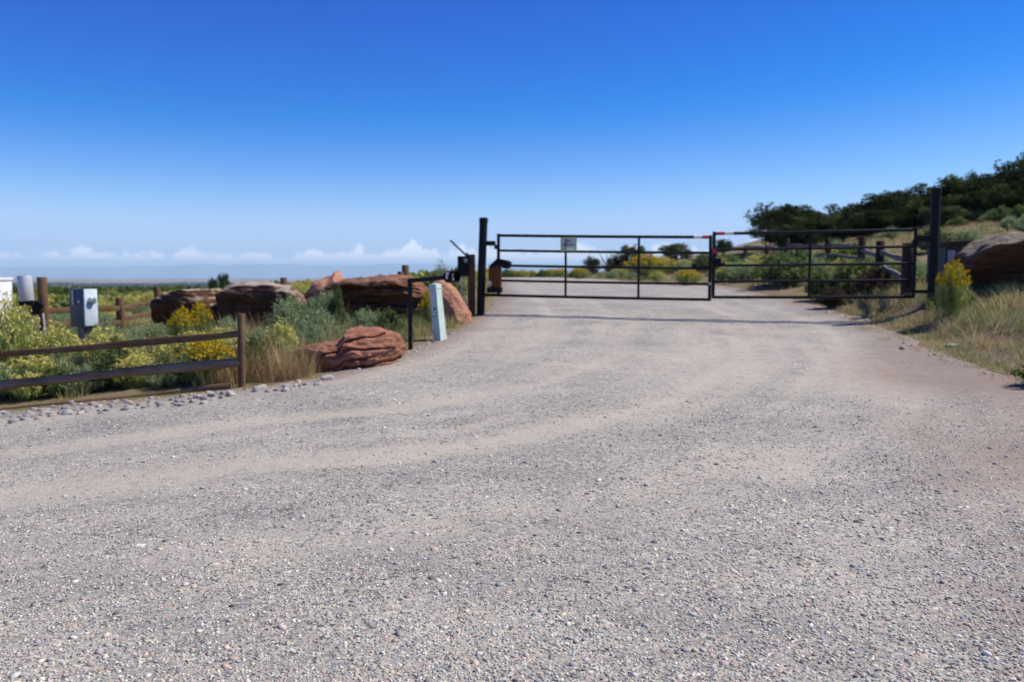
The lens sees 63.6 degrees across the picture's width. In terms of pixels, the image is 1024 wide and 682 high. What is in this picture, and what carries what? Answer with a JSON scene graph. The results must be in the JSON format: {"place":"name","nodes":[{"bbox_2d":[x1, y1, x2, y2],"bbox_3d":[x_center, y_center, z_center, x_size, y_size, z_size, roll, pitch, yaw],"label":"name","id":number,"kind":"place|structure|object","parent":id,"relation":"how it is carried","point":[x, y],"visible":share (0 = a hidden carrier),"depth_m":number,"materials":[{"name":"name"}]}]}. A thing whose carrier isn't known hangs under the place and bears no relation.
{"place":"outdoors","nodes":[
{"label":"outdoors","id":0,"kind":"place"},
{"bbox_2d":[1,308,456,400],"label":"scrub grass","id":1,"kind":"structure","parent":0,"point":[418,324],"depth_m":14.23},
{"bbox_2d":[0,264,606,277],"bbox_3d":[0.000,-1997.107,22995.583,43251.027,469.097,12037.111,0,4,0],"label":"mountains","id":2,"kind":"structure","parent":0,"point":[258,271],"depth_m":25089.14,"materials":[{"name":"blue"}]},
{"bbox_2d":[0,277,1023,681],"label":"gravel road","id":3,"kind":"structure","parent":0,"point":[668,355],"depth_m":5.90,"materials":[{"name":"gravel"}]},
{"bbox_2d":[11,307,1023,411],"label":"edge gravel","id":4,"kind":"structure","parent":3,"relation":"on","point":[427,344],"depth_m":11.59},
{"bbox_2d":[0,221,1023,410],"bbox_3d":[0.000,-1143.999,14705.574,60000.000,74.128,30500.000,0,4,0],"label":"ground","id":5,"kind":"structure","parent":0,"point":[122,391],"depth_m":15.09,"materials":[{"name":"soil"}]},
{"bbox_2d":[0,278,12,326],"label":"utility cabinet","id":6,"kind":"object","parent":5,"relation":"on","point":[5,286],"visible":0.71,"depth_m":16.91,"materials":[{"name":"metal"}]},
{"bbox_2d":[0,361,16,399],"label":"sagebrush","id":7,"kind":"object","parent":5,"relation":"on","point":[3,376],"visible":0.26,"depth_m":11.50,"materials":[{"name":"green plant"}]},
{"bbox_2d":[0,291,44,367],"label":"rabbitbrush","id":8,"kind":"object","parent":5,"relation":"on","point":[10,334],"visible":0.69,"depth_m":12.55,"materials":[{"name":"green plant"}]},
{"bbox_2d":[4,361,44,394],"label":"green shrub","id":9,"kind":"object","parent":5,"relation":"on","point":[21,370],"visible":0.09,"depth_m":11.48,"materials":[{"name":"green plant"}]},
{"bbox_2d":[6,370,43,400],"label":"rabbitbrush","id":10,"kind":"object","parent":5,"relation":"on","point":[33,393],"visible":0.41,"depth_m":11.19,"materials":[{"name":"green plant"}]},
{"bbox_2d":[16,275,45,334],"bbox_3d":[-10.841,-0.650,18.707,0.535,1.673,0.310,-4,4,0],"label":"transformer can","id":11,"kind":"object","parent":5,"relation":"on","point":[25,289],"visible":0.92,"depth_m":18.59,"materials":[{"name":"grey metal"}]},
{"bbox_2d":[6,355,61,373],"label":"rabbitbrush","id":12,"kind":"object","parent":5,"relation":"on","point":[45,363],"visible":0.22,"depth_m":11.96,"materials":[{"name":"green plant"}]},
{"bbox_2d":[25,361,73,396],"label":"green shrub","id":13,"kind":"object","parent":5,"relation":"on","point":[52,371],"visible":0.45,"depth_m":11.25,"materials":[{"name":"green plant"}]},
{"bbox_2d":[24,319,83,362],"bbox_3d":[-7.106,0.157,12.778,0.879,0.981,0.951,2,5,25],"label":"rabbitbrush","id":14,"kind":"object","parent":5,"relation":"on","point":[55,338],"visible":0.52,"depth_m":12.72,"materials":[{"name":"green plant"}]},
{"bbox_2d":[50,351,99,373],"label":"sagebrush","id":15,"kind":"object","parent":5,"relation":"on","point":[68,363],"visible":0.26,"depth_m":12.29,"materials":[{"name":"green plant"}]},
{"bbox_2d":[69,289,97,343],"bbox_3d":[-8.209,-0.379,15.850,0.570,1.237,0.285,2,5,26],"label":"meter pedestal","id":16,"kind":"object","parent":5,"relation":"on","point":[83,310],"visible":0.95,"depth_m":15.73,"materials":[{"name":"metal"}]},
{"bbox_2d":[61,367,106,393],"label":"sagebrush","id":17,"kind":"object","parent":5,"relation":"on","point":[76,385],"visible":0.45,"depth_m":11.26,"materials":[{"name":"green plant"}]},
{"bbox_2d":[70,360,109,391],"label":"sagebrush","id":18,"kind":"object","parent":5,"relation":"on","point":[88,369],"visible":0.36,"depth_m":11.30,"materials":[{"name":"green plant"}]},
{"bbox_2d":[29,277,160,335],"bbox_3d":[-10.475,-0.819,21.637,0.813,1.717,5.876,0,5,6],"label":"wooden fence","id":19,"kind":"object","parent":5,"relation":"on","point":[120,307],"visible":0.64,"depth_m":20.79,"materials":[{"name":"brown wood"}]},
{"bbox_2d":[73,326,135,363],"bbox_3d":[-6.181,0.188,12.503,0.906,0.841,1.013,-3,5,-29],"label":"rabbitbrush","id":20,"kind":"object","parent":5,"relation":"on","point":[98,338],"visible":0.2,"depth_m":12.40,"materials":[{"name":"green plant"}]},
{"bbox_2d":[87,313,125,339],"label":"sagebrush","id":21,"kind":"object","parent":5,"relation":"on","point":[103,326],"visible":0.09,"depth_m":14.63,"materials":[{"name":"green plant"}]},
{"bbox_2d":[85,349,132,388],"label":"green shrub","id":22,"kind":"object","parent":5,"relation":"on","point":[101,363],"visible":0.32,"depth_m":11.41,"materials":[{"name":"green plant"}]},
{"bbox_2d":[89,332,142,364],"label":"green shrub","id":23,"kind":"object","parent":5,"relation":"on","point":[117,349],"visible":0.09,"depth_m":11.65,"materials":[{"name":"green plant"}]},
{"bbox_2d":[0,313,245,409],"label":"wooden fence","id":24,"kind":"object","parent":5,"relation":"on","point":[239,362],"visible":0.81,"depth_m":10.76,"materials":[{"name":"brown wood"}]},
{"bbox_2d":[104,353,162,388],"bbox_3d":[-5.238,0.409,11.515,0.878,0.503,0.796,0,5,-6],"label":"rabbitbrush","id":25,"kind":"object","parent":5,"relation":"on","point":[136,380],"visible":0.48,"depth_m":11.38,"materials":[{"name":"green plant"}]},
{"bbox_2d":[12,282,279,287],"bbox_3d":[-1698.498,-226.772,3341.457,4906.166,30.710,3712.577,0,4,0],"label":"wood","id":26,"kind":"object","parent":5,"relation":"on","point":[118,285],"visible":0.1,"depth_m":3994.16,"materials":[{"name":"green plant"}]},
{"bbox_2d":[128,322,170,337],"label":"sagebrush","id":27,"kind":"object","parent":5,"relation":"on","point":[149,332],"visible":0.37,"depth_m":15.57,"materials":[{"name":"green plant"}]},
{"bbox_2d":[12,283,291,295],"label":"meadow thicket","id":28,"kind":"object","parent":5,"relation":"on","point":[62,290],"visible":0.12,"depth_m":135.84,"materials":[{"name":"green plant"}]},
{"bbox_2d":[144,363,184,387],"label":"sagebrush","id":29,"kind":"object","parent":5,"relation":"on","point":[163,380],"visible":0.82,"depth_m":11.16,"materials":[{"name":"green plant"}]},
{"bbox_2d":[145,335,185,360],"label":"rabbitbrush","id":30,"kind":"object","parent":5,"relation":"on","point":[164,350],"visible":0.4,"depth_m":12.83,"materials":[{"name":"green plant"}]},
{"bbox_2d":[165,304,197,343],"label":"rabbitbrush","id":31,"kind":"object","parent":5,"relation":"on","point":[183,317],"visible":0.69,"depth_m":14.53,"materials":[{"name":"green plant"}]},
{"bbox_2d":[150,289,221,329],"bbox_3d":[-6.701,-0.507,17.228,1.371,1.171,1.340,1,5,8],"label":"boulder","id":32,"kind":"object","parent":5,"relation":"on","point":[164,306],"visible":0.34,"depth_m":16.70,"materials":[{"name":"stone"}]},
{"bbox_2d":[5,302,371,396],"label":"dry stalks","id":33,"kind":"object","parent":5,"relation":"on","point":[330,333],"visible":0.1,"depth_m":14.01,"materials":[{"name":"beige plant"}]},
{"bbox_2d":[190,301,212,334],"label":"rabbitbrush","id":34,"kind":"object","parent":5,"relation":"on","point":[201,313],"visible":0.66,"depth_m":14.85,"materials":[{"name":"yellow plant"}]},
{"bbox_2d":[170,339,237,384],"bbox_3d":[-4.175,0.259,11.231,0.949,0.706,0.831,-2,5,-23],"label":"rabbitbrush","id":35,"kind":"object","parent":5,"relation":"on","point":[205,348],"visible":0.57,"depth_m":11.06,"materials":[{"name":"yellow plant"}]},
{"bbox_2d":[218,334,279,375],"bbox_3d":[-3.676,0.208,11.493,0.872,0.654,0.865,-1,5,-14],"label":"green shrub","id":36,"kind":"object","parent":5,"relation":"on","point":[257,342],"visible":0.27,"depth_m":11.39,"materials":[{"name":"green plant"}]},
{"bbox_2d":[12,267,488,311],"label":"meadow brush","id":37,"kind":"object","parent":5,"relation":"on","point":[58,300],"visible":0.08,"depth_m":45.99,"materials":[{"name":"green plant"}]},
{"bbox_2d":[215,281,290,328],"bbox_3d":[-5.283,-0.576,17.041,1.522,1.324,1.288,0,5,6],"label":"boulder","id":38,"kind":"object","parent":5,"relation":"on","point":[249,298],"visible":0.39,"depth_m":16.58,"materials":[{"name":"stone"}]},
{"bbox_2d":[188,323,325,385],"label":"tall dry grass","id":39,"kind":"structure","parent":5,"relation":"on","point":[279,371],"depth_m":11.09,"materials":[{"name":"plant"}]},
{"bbox_2d":[16,277,504,337],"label":"meadow grass","id":40,"kind":"structure","parent":5,"relation":"on","point":[150,319],"depth_m":26.47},
{"bbox_2d":[261,317,302,363],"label":"rabbitbrush","id":41,"kind":"object","parent":5,"relation":"on","point":[284,332],"visible":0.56,"depth_m":11.94,"materials":[{"name":"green plant"}]},
{"bbox_2d":[262,288,310,328],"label":"sagebrush","id":42,"kind":"object","parent":5,"relation":"on","point":[289,311],"visible":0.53,"depth_m":15.24,"materials":[{"name":"green plant"}]},
{"bbox_2d":[272,287,306,320],"bbox_3d":[-4.473,-0.573,16.547,0.700,1.021,0.720,0,4,0],"label":"boulder","id":43,"kind":"object","parent":5,"relation":"on","point":[279,292],"visible":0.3,"depth_m":16.29,"materials":[{"name":"stone"}]},
{"bbox_2d":[297,321,331,343],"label":"sagebrush","id":44,"kind":"object","parent":5,"relation":"on","point":[316,333],"visible":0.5,"depth_m":13.49,"materials":[{"name":"green plant"}]},
{"bbox_2d":[290,307,343,340],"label":"sagebrush","id":45,"kind":"object","parent":5,"relation":"on","point":[317,318],"visible":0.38,"depth_m":13.91,"materials":[{"name":"green plant"}]},
{"bbox_2d":[304,271,345,312],"bbox_3d":[-3.865,-0.725,17.174,1.088,1.476,1.215,0,4,0],"label":"boulder","id":46,"kind":"object","parent":5,"relation":"on","point":[318,285],"visible":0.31,"depth_m":16.72,"materials":[{"name":"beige stone"}]},
{"bbox_2d":[301,285,349,324],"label":"sagebrush","id":47,"kind":"object","parent":5,"relation":"on","point":[321,305],"visible":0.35,"depth_m":15.46,"materials":[{"name":"green plant"}]},
{"bbox_2d":[327,284,345,327],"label":"green shrub","id":48,"kind":"object","parent":5,"relation":"on","point":[337,306],"visible":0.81,"depth_m":15.33,"materials":[{"name":"green plant"}]},
{"bbox_2d":[289,326,405,370],"bbox_3d":[-2.413,0.260,12.049,1.728,0.930,1.318,0,5,-6],"label":"boulder","id":49,"kind":"object","parent":5,"relation":"on","point":[358,346],"visible":0.46,"depth_m":11.59,"materials":[{"name":"red stone"}]},
{"bbox_2d":[345,305,384,327],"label":"sagebrush","id":50,"kind":"object","parent":5,"relation":"on","point":[370,318],"visible":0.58,"depth_m":14.86,"materials":[{"name":"green plant"}]},
{"bbox_2d":[324,274,427,320],"bbox_3d":[-2.569,-0.663,16.669,2.139,1.358,1.650,1,5,7],"label":"boulder","id":51,"kind":"object","parent":5,"relation":"on","point":[378,292],"visible":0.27,"depth_m":16.23,"materials":[{"name":"stone"}]},
{"bbox_2d":[374,306,407,332],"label":"green shrub","id":52,"kind":"object","parent":5,"relation":"on","point":[389,317],"visible":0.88,"depth_m":14.55,"materials":[{"name":"green plant"}]},
{"bbox_2d":[417,289,431,328],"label":"rabbitbrush","id":53,"kind":"object","parent":5,"relation":"on","point":[426,305],"visible":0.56,"depth_m":15.12,"materials":[{"name":"green plant"}]},
{"bbox_2d":[394,314,466,346],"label":"roadside grass","id":54,"kind":"structure","parent":5,"relation":"on","point":[430,329],"depth_m":14.72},
{"bbox_2d":[407,270,459,349],"bbox_3d":[-1.226,-0.387,12.976,0.832,1.444,0.246,0,4,0],"label":"keypad pole","id":55,"kind":"object","parent":5,"relation":"on","point":[451,276],"visible":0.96,"depth_m":12.95,"materials":[{"name":"metal"}]},
{"bbox_2d":[429,283,446,339],"bbox_3d":[-1.254,-0.448,13.930,0.164,1.065,0.171,-4,1,34],"label":"cable pedestal","id":56,"kind":"object","parent":5,"relation":"on","point":[438,319],"visible":0.95,"depth_m":13.88,"materials":[{"name":"white plastic"}]},
{"bbox_2d":[427,280,471,323],"bbox_3d":[-1.257,-0.728,16.596,0.954,1.051,1.116,0,4,0],"label":"boulder","id":57,"kind":"object","parent":5,"relation":"on","point":[453,302],"visible":0.47,"depth_m":16.17,"materials":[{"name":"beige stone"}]},
{"bbox_2d":[461,254,474,313],"bbox_3d":[-0.956,-1.079,17.961,0.312,1.600,0.169,0,4,0],"label":"wooden post","id":58,"kind":"object","parent":5,"relation":"on","point":[471,292],"visible":0.63,"depth_m":17.89,"materials":[{"name":"wood"}]},
{"bbox_2d":[457,256,468,275],"bbox_3d":[-1.050,-1.621,17.895,0.250,0.430,0.227,0,4,0],"label":"control box","id":59,"kind":"object","parent":58,"relation":"attached to","point":[463,265],"visible":0.82,"depth_m":17.79,"materials":[{"name":"black plastic"}]},
{"bbox_2d":[477,217,499,314],"bbox_3d":[-0.508,-1.465,17.830,0.539,2.381,0.191,0,5,6],"label":"gate post","id":60,"kind":"object","parent":5,"relation":"on","point":[484,243],"visible":0.95,"depth_m":17.76,"materials":[{"name":"metal"}]},
{"bbox_2d":[487,258,511,292],"bbox_3d":[-0.257,-1.401,17.699,0.532,0.736,0.255,1,5,12],"label":"gate opener","id":61,"kind":"object","parent":60,"relation":"attached to","point":[494,281],"visible":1,"depth_m":17.62,"materials":[{"name":"orange plastic"}]},
{"bbox_2d":[497,234,711,300],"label":"field gate","id":62,"kind":"structure","parent":60,"relation":"attached to","point":[565,266],"depth_m":17.18,"materials":[{"name":"metal"}]},
{"bbox_2d":[560,237,576,250],"bbox_3d":[1.190,-2.056,17.351,0.345,0.337,0.031,1,5,12],"label":"notice sign","id":63,"kind":"object","parent":62,"relation":"attached to","point":[571,244],"visible":1,"depth_m":17.34,"materials":[{"name":"white plastic"}]},
{"bbox_2d":[582,254,600,274],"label":"juniper tree","id":64,"kind":"object","parent":5,"relation":"on","point":[589,261],"visible":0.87,"depth_m":81.39,"materials":[{"name":"green plant"}]},
{"bbox_2d":[169,308,1023,396],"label":"edge tufts","id":65,"kind":"object","parent":5,"relation":"on","point":[942,355],"visible":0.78,"depth_m":12.61,"materials":[{"name":"green plant"}]},
{"bbox_2d":[619,243,646,265],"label":"juniper tree","id":66,"kind":"object","parent":5,"relation":"on","point":[625,257],"visible":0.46,"depth_m":59.40,"materials":[{"name":"green plant"}]},
{"bbox_2d":[623,254,667,279],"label":"rabbitbrush","id":67,"kind":"object","parent":5,"relation":"on","point":[647,260],"visible":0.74,"depth_m":45.42,"materials":[{"name":"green plant"}]},
{"bbox_2d":[657,242,693,260],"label":"juniper tree","id":68,"kind":"object","parent":5,"relation":"on","point":[676,247],"visible":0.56,"depth_m":83.58,"materials":[{"name":"green plant"}]},
{"bbox_2d":[672,270,702,285],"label":"rabbitbrush","id":69,"kind":"object","parent":5,"relation":"on","point":[687,276],"visible":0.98,"depth_m":30.75,"materials":[{"name":"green plant"}]},
{"bbox_2d":[690,254,708,272],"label":"green shrub","id":70,"kind":"object","parent":5,"relation":"on","point":[700,260],"visible":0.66,"depth_m":43.58,"materials":[{"name":"green plant"}]},
{"bbox_2d":[726,260,759,279],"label":"sagebrush","id":71,"kind":"object","parent":5,"relation":"on","point":[742,273],"visible":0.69,"depth_m":29.41,"materials":[{"name":"green plant"}]},
{"bbox_2d":[755,213,806,246],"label":"juniper tree","id":72,"kind":"object","parent":5,"relation":"on","point":[772,238],"visible":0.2,"depth_m":53.30,"materials":[{"name":"green plant"}]},
{"bbox_2d":[743,202,820,246],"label":"juniper tree","id":73,"kind":"object","parent":5,"relation":"on","point":[775,214],"visible":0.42,"depth_m":58.57,"materials":[{"name":"green plant"}]},
{"bbox_2d":[747,250,817,286],"bbox_3d":[8.259,-2.175,24.985,2.174,1.149,1.977,0,5,-2],"label":"green shrub","id":74,"kind":"object","parent":5,"relation":"on","point":[785,272],"visible":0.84,"depth_m":24.81,"materials":[{"name":"green plant"}]},
{"bbox_2d":[670,237,912,305],"bbox_3d":[11.414,-3.890,42.075,2.070,2.764,51.777,0,5,6],"label":"wooden fence","id":75,"kind":"object","parent":5,"relation":"on","point":[879,255],"visible":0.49,"depth_m":20.48,"materials":[{"name":"wood"}]},
{"bbox_2d":[775,224,827,244],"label":"juniper tree","id":76,"kind":"object","parent":5,"relation":"on","point":[799,238],"visible":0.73,"depth_m":49.16,"materials":[{"name":"green plant"}]},
{"bbox_2d":[587,218,1019,309],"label":"slope grass","id":77,"kind":"structure","parent":5,"relation":"on","point":[895,239],"depth_m":38.65,"materials":[{"name":"plant"}]},
{"bbox_2d":[803,266,833,299],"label":"green shrub","id":78,"kind":"object","parent":5,"relation":"on","point":[815,287],"visible":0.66,"depth_m":20.34,"materials":[{"name":"green plant"}]},
{"bbox_2d":[799,219,840,242],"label":"juniper tree","id":79,"kind":"object","parent":5,"relation":"on","point":[809,223],"visible":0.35,"depth_m":52.67,"materials":[{"name":"green plant"}]},
{"bbox_2d":[809,284,849,307],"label":"brown shrub","id":80,"kind":"object","parent":5,"relation":"on","point":[832,303],"visible":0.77,"depth_m":18.46,"materials":[{"name":"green plant"}]},
{"bbox_2d":[803,203,863,237],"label":"juniper tree","id":81,"kind":"object","parent":5,"relation":"on","point":[829,210],"visible":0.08,"depth_m":59.01,"materials":[{"name":"green plant"}]},
{"bbox_2d":[816,212,870,241],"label":"juniper tree","id":82,"kind":"object","parent":5,"relation":"on","point":[838,222],"visible":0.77,"depth_m":52.00,"materials":[{"name":"green plant"}]},
{"bbox_2d":[829,258,859,295],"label":"green shrub","id":83,"kind":"object","parent":5,"relation":"on","point":[845,270],"visible":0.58,"depth_m":19.84,"materials":[{"name":"green plant"}]},
{"bbox_2d":[830,255,885,294],"bbox_3d":[8.566,-1.592,20.151,1.718,1.001,1.397,3,5,30],"label":"green shrub","id":84,"kind":"object","parent":5,"relation":"on","point":[864,267],"visible":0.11,"depth_m":19.91,"materials":[{"name":"green plant"}]},
{"bbox_2d":[841,208,898,236],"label":"juniper tree","id":85,"kind":"object","parent":5,"relation":"on","point":[872,222],"visible":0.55,"depth_m":51.80,"materials":[{"name":"green plant"}]},
{"bbox_2d":[837,192,906,215],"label":"juniper tree","id":86,"kind":"object","parent":5,"relation":"on","point":[878,204],"visible":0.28,"depth_m":57.09,"materials":[{"name":"green plant"}]},
{"bbox_2d":[848,265,897,294],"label":"brown shrub","id":87,"kind":"object","parent":5,"relation":"on","point":[864,287],"visible":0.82,"depth_m":18.71,"materials":[{"name":"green plant"}]},
{"bbox_2d":[869,206,925,228],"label":"juniper tree","id":88,"kind":"object","parent":5,"relation":"on","point":[903,219],"visible":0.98,"depth_m":51.01,"materials":[{"name":"green plant"}]},
{"bbox_2d":[879,183,930,226],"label":"juniper tree","id":89,"kind":"object","parent":5,"relation":"on","point":[913,198],"visible":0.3,"depth_m":55.66,"materials":[{"name":"green plant"}]},
{"bbox_2d":[898,203,928,229],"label":"juniper tree","id":90,"kind":"object","parent":5,"relation":"on","point":[914,207],"visible":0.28,"depth_m":51.18,"materials":[{"name":"green plant"}]},
{"bbox_2d":[815,276,1023,381],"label":"verge grass","id":91,"kind":"structure","parent":5,"relation":"on","point":[1013,294],"depth_m":14.26,"materials":[{"name":"plant"}]},
{"bbox_2d":[908,187,941,305],"bbox_3d":[7.939,-1.667,15.894,0.516,2.535,0.190,1,5,9],"label":"gate post","id":92,"kind":"object","parent":5,"relation":"on","point":[932,238],"visible":0.94,"depth_m":15.80,"materials":[{"name":"metal"}]},
{"bbox_2d":[711,228,917,298],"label":"field gate","id":93,"kind":"structure","parent":92,"relation":"attached to","point":[716,262],"depth_m":16.33,"materials":[{"name":"metal"}]},
{"bbox_2d":[907,226,964,250],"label":"green shrub","id":94,"kind":"object","parent":5,"relation":"on","point":[942,237],"visible":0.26,"depth_m":28.74,"materials":[{"name":"green plant"}]},
{"bbox_2d":[917,205,972,227],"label":"juniper tree","id":95,"kind":"object","parent":5,"relation":"on","point":[949,212],"visible":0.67,"depth_m":45.32,"materials":[{"name":"green plant"}]},
{"bbox_2d":[919,240,974,281],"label":"shed","id":96,"kind":"structure","parent":5,"relation":"on","point":[949,251],"depth_m":18.02,"materials":[{"name":"grey paint"}]},
{"bbox_2d":[934,258,974,319],"bbox_3d":[7.755,-0.910,14.539,0.672,1.137,0.651,-2,5,-21],"label":"rabbitbrush","id":97,"kind":"object","parent":5,"relation":"on","point":[954,293],"visible":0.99,"depth_m":14.47,"materials":[{"name":"yellow plant"}]},
{"bbox_2d":[921,173,992,206],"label":"juniper tree","id":98,"kind":"object","parent":5,"relation":"on","point":[952,185],"visible":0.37,"depth_m":53.42,"materials":[{"name":"green plant"}]},
{"bbox_2d":[948,226,984,240],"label":"sagebrush","id":99,"kind":"object","parent":5,"relation":"on","point":[965,234],"visible":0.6,"depth_m":28.53,"materials":[{"name":"green plant"}]},
{"bbox_2d":[949,188,1002,213],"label":"juniper tree","id":100,"kind":"object","parent":5,"relation":"on","point":[974,203],"visible":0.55,"depth_m":47.20,"materials":[{"name":"green plant"}]},
{"bbox_2d":[944,231,1023,291],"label":"boulder","id":101,"kind":"object","parent":5,"relation":"on","point":[995,259],"visible":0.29,"depth_m":15.66,"materials":[{"name":"stone"}]},
{"bbox_2d":[967,164,1012,195],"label":"juniper tree","id":102,"kind":"object","parent":5,"relation":"on","point":[989,177],"depth_m":52.77,"materials":[{"name":"green plant"}]},
{"bbox_2d":[982,205,1013,223],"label":"green shrub","id":103,"kind":"object","parent":5,"relation":"on","point":[995,216],"visible":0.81,"depth_m":38.74,"materials":[{"name":"green plant"}]},
{"bbox_2d":[981,181,1023,209],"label":"juniper tree","id":104,"kind":"object","parent":5,"relation":"on","point":[1010,198],"visible":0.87,"depth_m":44.23,"materials":[{"name":"green plant"}]},
{"bbox_2d":[986,152,1023,191],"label":"juniper tree","id":105,"kind":"object","parent":5,"relation":"on","point":[1006,176],"visible":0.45,"depth_m":48.05,"materials":[{"name":"green plant"}]},
{"bbox_2d":[0,0,1023,267],"label":"sky","id":106,"kind":"structure","parent":0,"point":[133,132],"materials":[{"name":"blue"}]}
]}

